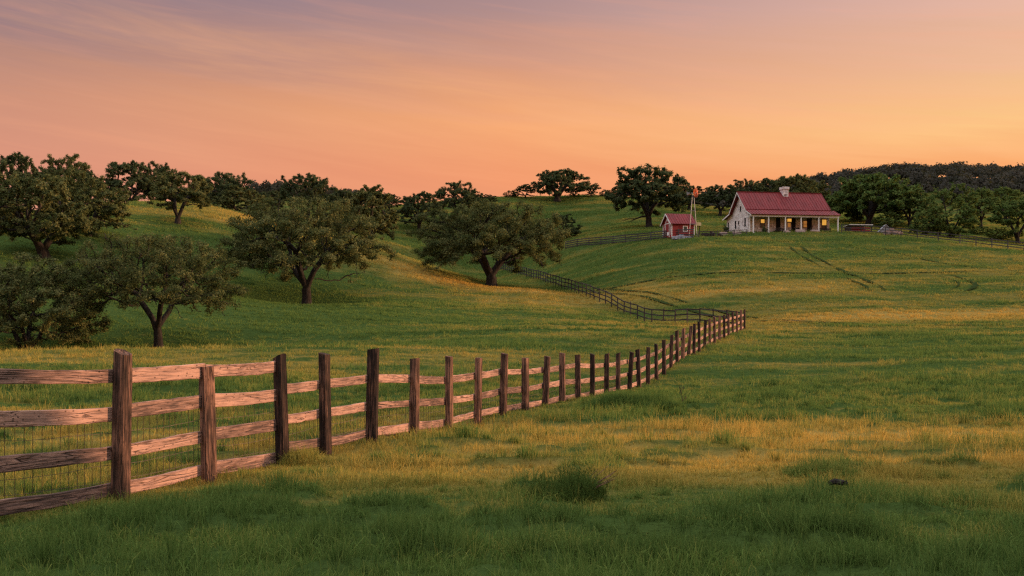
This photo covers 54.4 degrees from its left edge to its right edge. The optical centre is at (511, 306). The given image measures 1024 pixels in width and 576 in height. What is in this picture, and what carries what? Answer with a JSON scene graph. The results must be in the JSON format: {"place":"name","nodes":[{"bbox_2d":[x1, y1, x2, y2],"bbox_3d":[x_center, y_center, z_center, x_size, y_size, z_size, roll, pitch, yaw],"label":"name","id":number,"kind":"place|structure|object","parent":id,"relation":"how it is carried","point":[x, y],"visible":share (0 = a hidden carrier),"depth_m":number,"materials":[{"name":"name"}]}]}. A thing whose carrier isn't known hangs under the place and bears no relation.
{"place":"outdoors","nodes":[
{"label":"outdoors","id":0,"kind":"place"},
{"bbox_2d":[0,177,1023,575],"bbox_3d":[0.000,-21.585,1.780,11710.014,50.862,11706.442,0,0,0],"label":"ground","id":1,"kind":"structure","parent":0,"point":[918,511],"depth_m":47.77,"materials":[{"name":"green plant"}]},
{"bbox_2d":[4,197,35,219],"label":"oak tree","id":2,"kind":"object","parent":1,"relation":"on","point":[22,203],"visible":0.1,"depth_m":99.90,"materials":[{"name":"green plant"}]},
{"bbox_2d":[0,151,45,205],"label":"oak tree","id":3,"kind":"object","parent":1,"relation":"on","point":[15,159],"visible":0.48,"depth_m":140.84,"materials":[{"name":"green plant"}]},
{"bbox_2d":[0,171,104,258],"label":"oak tree","id":4,"kind":"object","parent":1,"relation":"on","point":[68,222],"visible":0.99,"depth_m":83.35,"materials":[{"name":"green plant"}]},
{"bbox_2d":[0,251,111,350],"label":"oak tree","id":5,"kind":"object","parent":1,"relation":"on","point":[16,282],"visible":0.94,"depth_m":59.74,"materials":[{"name":"green plant"}]},
{"bbox_2d":[32,153,91,185],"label":"oak tree","id":6,"kind":"object","parent":1,"relation":"on","point":[60,170],"visible":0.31,"depth_m":146.45,"materials":[{"name":"green plant"}]},
{"bbox_2d":[69,167,101,202],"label":"oak tree","id":7,"kind":"object","parent":1,"relation":"on","point":[89,174],"visible":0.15,"depth_m":145.07,"materials":[{"name":"green plant"}]},
{"bbox_2d":[51,170,137,235],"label":"oak tree","id":8,"kind":"object","parent":1,"relation":"on","point":[110,208],"visible":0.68,"depth_m":96.43,"materials":[{"name":"green plant"}]},
{"bbox_2d":[104,160,159,200],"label":"oak tree","id":9,"kind":"object","parent":1,"relation":"on","point":[114,169],"visible":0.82,"depth_m":136.81,"materials":[{"name":"green plant"}]},
{"bbox_2d":[35,232,253,348],"bbox_3d":[-22.522,-0.850,63.066,11.309,7.885,11.907,0,0,13],"label":"oak tree","id":10,"kind":"object","parent":1,"relation":"on","point":[170,292],"visible":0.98,"depth_m":60.66,"materials":[{"name":"green plant"}]},
{"bbox_2d":[138,160,185,199],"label":"oak tree","id":11,"kind":"object","parent":1,"relation":"on","point":[160,169],"visible":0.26,"depth_m":141.81,"materials":[{"name":"green plant"}]},
{"bbox_2d":[145,170,213,223],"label":"oak tree","id":12,"kind":"object","parent":1,"relation":"on","point":[195,184],"visible":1,"depth_m":111.23,"materials":[{"name":"green plant"}]},
{"bbox_2d":[188,196,220,206],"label":"oak bush","id":13,"kind":"object","parent":1,"relation":"on","point":[214,202],"visible":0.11,"depth_m":149.83,"materials":[{"name":"green plant"}]},
{"bbox_2d":[199,171,258,206],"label":"oak tree","id":14,"kind":"object","parent":1,"relation":"on","point":[225,182],"visible":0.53,"depth_m":176.43,"materials":[{"name":"green plant"}]},
{"bbox_2d":[213,185,270,214],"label":"oak tree","id":15,"kind":"object","parent":1,"relation":"on","point":[225,201],"visible":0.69,"depth_m":144.55,"materials":[{"name":"green plant"}]},
{"bbox_2d":[258,190,285,211],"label":"oak tree","id":16,"kind":"object","parent":1,"relation":"on","point":[276,193],"visible":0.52,"depth_m":197.22,"materials":[{"name":"green plant"}]},
{"bbox_2d":[210,195,397,304],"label":"oak tree","id":17,"kind":"object","parent":1,"relation":"on","point":[290,224],"visible":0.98,"depth_m":92.47,"materials":[{"name":"green plant"}]},
{"bbox_2d":[279,173,337,216],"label":"oak tree","id":18,"kind":"object","parent":1,"relation":"on","point":[315,188],"visible":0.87,"depth_m":177.94,"materials":[{"name":"green plant"}]},
{"bbox_2d":[278,442,341,466],"bbox_3d":[-3.244,2.264,15.400,1.323,0.414,1.197,0,0,0],"label":"grass tuft","id":19,"kind":"object","parent":1,"relation":"on","point":[305,457],"visible":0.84,"depth_m":15.38,"materials":[{"name":"green plant"}]},
{"bbox_2d":[320,188,362,220],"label":"oak tree","id":20,"kind":"object","parent":1,"relation":"on","point":[334,196],"visible":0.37,"depth_m":170.49,"materials":[{"name":"green plant"}]},
{"bbox_2d":[338,184,399,239],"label":"oak tree","id":21,"kind":"object","parent":1,"relation":"on","point":[372,196],"visible":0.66,"depth_m":133.47,"materials":[{"name":"green plant"}]},
{"bbox_2d":[0,309,745,516],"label":"rail fence","id":22,"kind":"object","parent":1,"relation":"on","point":[122,375],"visible":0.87,"depth_m":14.66,"materials":[{"name":"brown wood"}]},
{"bbox_2d":[382,193,400,209],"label":"oak tree","id":23,"kind":"object","parent":1,"relation":"on","point":[395,201],"visible":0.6,"depth_m":191.67,"materials":[{"name":"green plant"}]},
{"bbox_2d":[395,191,442,230],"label":"oak tree","id":24,"kind":"object","parent":1,"relation":"on","point":[410,206],"visible":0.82,"depth_m":174.66,"materials":[{"name":"green plant"}]},
{"bbox_2d":[433,181,482,213],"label":"oak tree","id":25,"kind":"object","parent":1,"relation":"on","point":[469,196],"visible":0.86,"depth_m":180.43,"materials":[{"name":"green plant"}]},
{"bbox_2d":[402,198,570,286],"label":"oak tree","id":26,"kind":"object","parent":1,"relation":"on","point":[473,229],"visible":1,"depth_m":112.02,"materials":[{"name":"green plant"}]},
{"bbox_2d":[476,194,498,204],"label":"oak tree","id":27,"kind":"object","parent":1,"relation":"on","point":[490,197],"visible":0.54,"depth_m":195.10,"materials":[{"name":"green plant"}]},
{"bbox_2d":[503,190,518,196],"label":"oak bush","id":28,"kind":"object","parent":1,"relation":"on","point":[508,194],"visible":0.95,"depth_m":206.50,"materials":[{"name":"green plant"}]},
{"bbox_2d":[0,386,1023,575],"bbox_3d":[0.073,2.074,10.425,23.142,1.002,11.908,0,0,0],"label":"meadow grass","id":29,"kind":"structure","parent":1,"relation":"on","point":[956,494],"depth_m":9.83,"materials":[{"name":"green plant"}]},
{"bbox_2d":[0,235,1023,388],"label":"meadow grass","id":30,"kind":"structure","parent":1,"relation":"on","point":[629,325],"depth_m":65.01,"materials":[{"name":"green plant"}]},
{"bbox_2d":[3,194,1023,318],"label":"meadow grass","id":31,"kind":"structure","parent":1,"relation":"on","point":[632,227],"depth_m":117.21,"materials":[{"name":"green plant"}]},
{"bbox_2d":[512,184,536,197],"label":"oak tree","id":32,"kind":"object","parent":1,"relation":"on","point":[519,189],"visible":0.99,"depth_m":205.55,"materials":[{"name":"green plant"}]},
{"bbox_2d":[531,168,590,201],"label":"oak tree","id":33,"kind":"object","parent":1,"relation":"on","point":[549,179],"visible":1,"depth_m":201.21,"materials":[{"name":"green plant"}]},
{"bbox_2d":[543,214,582,238],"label":"oak bush","id":34,"kind":"object","parent":1,"relation":"on","point":[565,221],"visible":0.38,"depth_m":164.59,"materials":[{"name":"green plant"}]},
{"bbox_2d":[522,458,616,503],"bbox_3d":[0.707,2.079,12.031,1.132,0.542,0.976,0,0,19],"label":"grass bush","id":35,"kind":"object","parent":1,"relation":"on","point":[590,488],"visible":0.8,"depth_m":11.88,"materials":[{"name":"green plant"}]},
{"bbox_2d":[565,188,582,195],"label":"oak tree","id":36,"kind":"object","parent":1,"relation":"on","point":[572,192],"visible":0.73,"depth_m":207.59,"materials":[{"name":"green plant"}]},
{"bbox_2d":[582,183,600,195],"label":"oak tree","id":37,"kind":"object","parent":1,"relation":"on","point":[595,186],"visible":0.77,"depth_m":206.70,"materials":[{"name":"green plant"}]},
{"bbox_2d":[176,161,1023,208],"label":"woods","id":38,"kind":"object","parent":1,"relation":"on","point":[991,176],"visible":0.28,"depth_m":320.48,"materials":[{"name":"green plant"}]},
{"bbox_2d":[599,189,613,195],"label":"oak bush","id":39,"kind":"object","parent":1,"relation":"on","point":[602,191],"visible":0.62,"depth_m":206.57,"materials":[{"name":"green plant"}]},
{"bbox_2d":[609,186,622,194],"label":"oak tree","id":40,"kind":"object","parent":1,"relation":"on","point":[613,189],"visible":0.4,"depth_m":207.31,"materials":[{"name":"green plant"}]},
{"bbox_2d":[496,261,742,326],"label":"rail fence","id":41,"kind":"object","parent":1,"relation":"on","point":[617,302],"visible":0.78,"depth_m":97.09,"materials":[{"name":"brown wood"}]},
{"bbox_2d":[565,229,693,247],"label":"rail fence","id":42,"kind":"object","parent":1,"relation":"on","point":[637,234],"visible":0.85,"depth_m":144.09,"materials":[{"name":"brown wood"}]},
{"bbox_2d":[583,388,688,411],"bbox_3d":[3.352,2.481,26.575,3.040,0.682,2.058,0,0,0],"label":"grass tuft","id":43,"kind":"object","parent":1,"relation":"on","point":[633,399],"visible":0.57,"depth_m":26.27,"materials":[{"name":"green plant"}]},
{"bbox_2d":[604,163,690,226],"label":"oak tree","id":44,"kind":"object","parent":1,"relation":"on","point":[637,184],"visible":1,"depth_m":162.85,"materials":[{"name":"green plant"}]},
{"bbox_2d":[660,213,700,237],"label":"red shed","id":45,"kind":"structure","parent":1,"relation":"on","point":[671,224],"depth_m":137.74,"materials":[{"name":"wood"}]},
{"bbox_2d":[663,219,670,236],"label":"door","id":46,"kind":"structure","parent":45,"relation":"in","point":[667,225],"depth_m":138.26,"materials":[{"name":"white paint"}]},
{"bbox_2d":[672,235,690,239],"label":"stone heap","id":47,"kind":"object","parent":1,"relation":"on","point":[679,237],"visible":0.76,"depth_m":134.91,"materials":[{"name":"grey stone"}]},
{"bbox_2d":[681,185,703,209],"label":"oak tree","id":48,"kind":"object","parent":1,"relation":"on","point":[690,189],"visible":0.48,"depth_m":194.93,"materials":[{"name":"green plant"}]},
{"bbox_2d":[687,188,697,235],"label":"windmill","id":49,"kind":"object","parent":1,"relation":"on","point":[696,191],"visible":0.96,"depth_m":135.23,"materials":[{"name":"metal"}]},
{"bbox_2d":[591,291,810,322],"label":"wheel track","id":50,"kind":"structure","parent":1,"relation":"on","point":[658,300],"depth_m":97.86,"materials":[{"name":"green soil"}]},
{"bbox_2d":[596,287,823,321],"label":"wheel track","id":51,"kind":"structure","parent":1,"relation":"on","point":[689,302],"depth_m":97.73,"materials":[{"name":"green soil"}]},
{"bbox_2d":[701,232,722,235],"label":"stone heap","id":52,"kind":"object","parent":1,"relation":"on","point":[711,234],"visible":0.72,"depth_m":135.74,"materials":[{"name":"grey stone"}]},
{"bbox_2d":[698,184,738,215],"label":"oak tree","id":53,"kind":"object","parent":1,"relation":"on","point":[710,194],"visible":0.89,"depth_m":187.15,"materials":[{"name":"green plant"}]},
{"bbox_2d":[698,229,746,236],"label":"rail fence","id":54,"kind":"object","parent":1,"relation":"on","point":[717,233],"visible":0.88,"depth_m":135.08,"materials":[{"name":"brown wood"}]},
{"bbox_2d":[726,178,769,197],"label":"oak tree","id":55,"kind":"object","parent":1,"relation":"on","point":[749,183],"visible":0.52,"depth_m":190.79,"materials":[{"name":"green plant"}]},
{"bbox_2d":[752,178,778,191],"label":"oak tree","id":56,"kind":"object","parent":1,"relation":"on","point":[765,181],"visible":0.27,"depth_m":198.16,"materials":[{"name":"green plant"}]},
{"bbox_2d":[585,271,966,291],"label":"wheel track","id":57,"kind":"structure","parent":1,"relation":"on","point":[773,272],"depth_m":110.23,"materials":[{"name":"green soil"}]},
{"bbox_2d":[722,187,840,232],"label":"farmhouse","id":58,"kind":"object","parent":1,"relation":"on","point":[770,211],"visible":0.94,"depth_m":143.44,"materials":[{"name":"stone"}]},
{"bbox_2d":[776,218,779,231],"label":"door","id":59,"kind":"structure","parent":58,"relation":"in","point":[777,219],"depth_m":142.69,"materials":[{"name":"wood"}]},
{"bbox_2d":[791,218,795,230],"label":"door","id":60,"kind":"structure","parent":58,"relation":"in","point":[793,224],"depth_m":143.11,"materials":[{"name":"wood"}]},
{"bbox_2d":[807,218,811,230],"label":"door","id":61,"kind":"structure","parent":58,"relation":"in","point":[809,220],"depth_m":143.53,"materials":[{"name":"wood"}]},
{"bbox_2d":[773,173,818,192],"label":"oak tree","id":62,"kind":"object","parent":1,"relation":"on","point":[790,180],"visible":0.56,"depth_m":184.28,"materials":[{"name":"green plant"}]},
{"bbox_2d":[769,452,862,478],"bbox_3d":[4.427,2.263,14.324,1.488,0.412,1.228,0,0,-26],"label":"grass tuft","id":63,"kind":"object","parent":1,"relation":"on","point":[822,466],"visible":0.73,"depth_m":14.18,"materials":[{"name":"green plant"}]},
{"bbox_2d":[807,180,831,200],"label":"oak tree","id":64,"kind":"object","parent":1,"relation":"on","point":[821,187],"visible":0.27,"depth_m":188.19,"materials":[{"name":"green plant"}]},
{"bbox_2d":[790,246,868,289],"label":"wheel track","id":65,"kind":"structure","parent":1,"relation":"on","point":[865,286],"depth_m":110.34,"materials":[{"name":"green soil"}]},
{"bbox_2d":[828,478,847,484],"bbox_3d":[3.928,2.115,12.001,0.229,0.084,0.151,0,0,24],"label":"rock","id":66,"kind":"object","parent":1,"relation":"on","point":[837,481],"visible":0.94,"depth_m":11.98,"materials":[{"name":"grey stone"}]},
{"bbox_2d":[800,245,884,289],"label":"wheel track","id":67,"kind":"structure","parent":1,"relation":"on","point":[803,248],"depth_m":111.45,"materials":[{"name":"green plant"}]},
{"bbox_2d":[829,192,884,220],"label":"oak tree","id":68,"kind":"object","parent":1,"relation":"on","point":[856,209],"visible":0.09,"depth_m":170.50,"materials":[{"name":"green plant"}]},
{"bbox_2d":[843,224,872,232],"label":"open shed","id":69,"kind":"structure","parent":1,"relation":"on","point":[854,228],"depth_m":141.19,"materials":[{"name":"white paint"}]},
{"bbox_2d":[806,503,914,544],"bbox_3d":[3.349,2.061,9.623,1.158,0.446,0.900,0,0,0],"label":"grass tuft","id":70,"kind":"object","parent":1,"relation":"on","point":[865,523],"visible":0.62,"depth_m":9.43,"materials":[{"name":"green plant"}]},
{"bbox_2d":[825,171,922,223],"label":"oak tree","id":71,"kind":"object","parent":1,"relation":"on","point":[875,188],"visible":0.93,"depth_m":163.00,"materials":[{"name":"green plant"}]},
{"bbox_2d":[877,225,889,232],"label":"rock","id":72,"kind":"object","parent":1,"relation":"on","point":[883,228],"visible":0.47,"depth_m":140.07,"materials":[{"name":"grey stone"}]},
{"bbox_2d":[871,212,905,227],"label":"oak bush","id":73,"kind":"object","parent":1,"relation":"on","point":[887,221],"visible":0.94,"depth_m":159.51,"materials":[{"name":"green plant"}]},
{"bbox_2d":[883,228,902,234],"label":"rubble heap","id":74,"kind":"object","parent":1,"relation":"on","point":[899,232],"visible":0.54,"depth_m":136.82,"materials":[{"name":"grey stone"}]},
{"bbox_2d":[786,321,1015,324],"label":"wheel track","id":75,"kind":"structure","parent":1,"relation":"on","point":[868,323],"depth_m":79.15,"materials":[{"name":"green plant"}]},
{"bbox_2d":[883,185,938,227],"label":"oak tree","id":76,"kind":"object","parent":1,"relation":"on","point":[920,198],"visible":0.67,"depth_m":160.32,"materials":[{"name":"green plant"}]},
{"bbox_2d":[906,210,941,235],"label":"oak bush","id":77,"kind":"object","parent":1,"relation":"on","point":[923,214],"visible":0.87,"depth_m":150.32,"materials":[{"name":"green plant"}]},
{"bbox_2d":[841,224,1023,250],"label":"rail fence","id":78,"kind":"object","parent":1,"relation":"on","point":[938,235],"visible":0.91,"depth_m":131.62,"materials":[{"name":"brown wood"}]},
{"bbox_2d":[922,183,980,237],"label":"oak tree","id":79,"kind":"object","parent":1,"relation":"on","point":[965,218],"visible":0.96,"depth_m":148.77,"materials":[{"name":"green plant"}]},
{"bbox_2d":[952,274,977,291],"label":"wheel track","id":80,"kind":"structure","parent":1,"relation":"on","point":[974,284],"depth_m":101.18,"materials":[{"name":"green plant"}]},
{"bbox_2d":[958,186,1000,226],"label":"oak tree","id":81,"kind":"object","parent":1,"relation":"on","point":[990,200],"visible":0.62,"depth_m":162.37,"materials":[{"name":"green plant"}]},
{"bbox_2d":[965,226,994,233],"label":"oak bush","id":82,"kind":"object","parent":1,"relation":"on","point":[985,228],"visible":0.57,"depth_m":155.38,"materials":[{"name":"green plant"}]},
{"bbox_2d":[983,227,1014,238],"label":"oak bush","id":83,"kind":"object","parent":1,"relation":"on","point":[994,236],"visible":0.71,"depth_m":149.56,"materials":[{"name":"green plant"}]},
{"bbox_2d":[984,186,1022,217],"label":"oak tree","id":84,"kind":"object","parent":1,"relation":"on","point":[1006,191],"visible":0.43,"depth_m":176.85,"materials":[{"name":"green plant"}]},
{"bbox_2d":[986,196,1023,243],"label":"oak tree","id":85,"kind":"object","parent":1,"relation":"on","point":[1011,211],"visible":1,"depth_m":144.25,"materials":[{"name":"green plant"}]},
{"bbox_2d":[0,0,1023,209],"label":"sky","id":86,"kind":"structure","parent":0,"point":[406,97],"materials":[{"name":"orange"}]}
]}

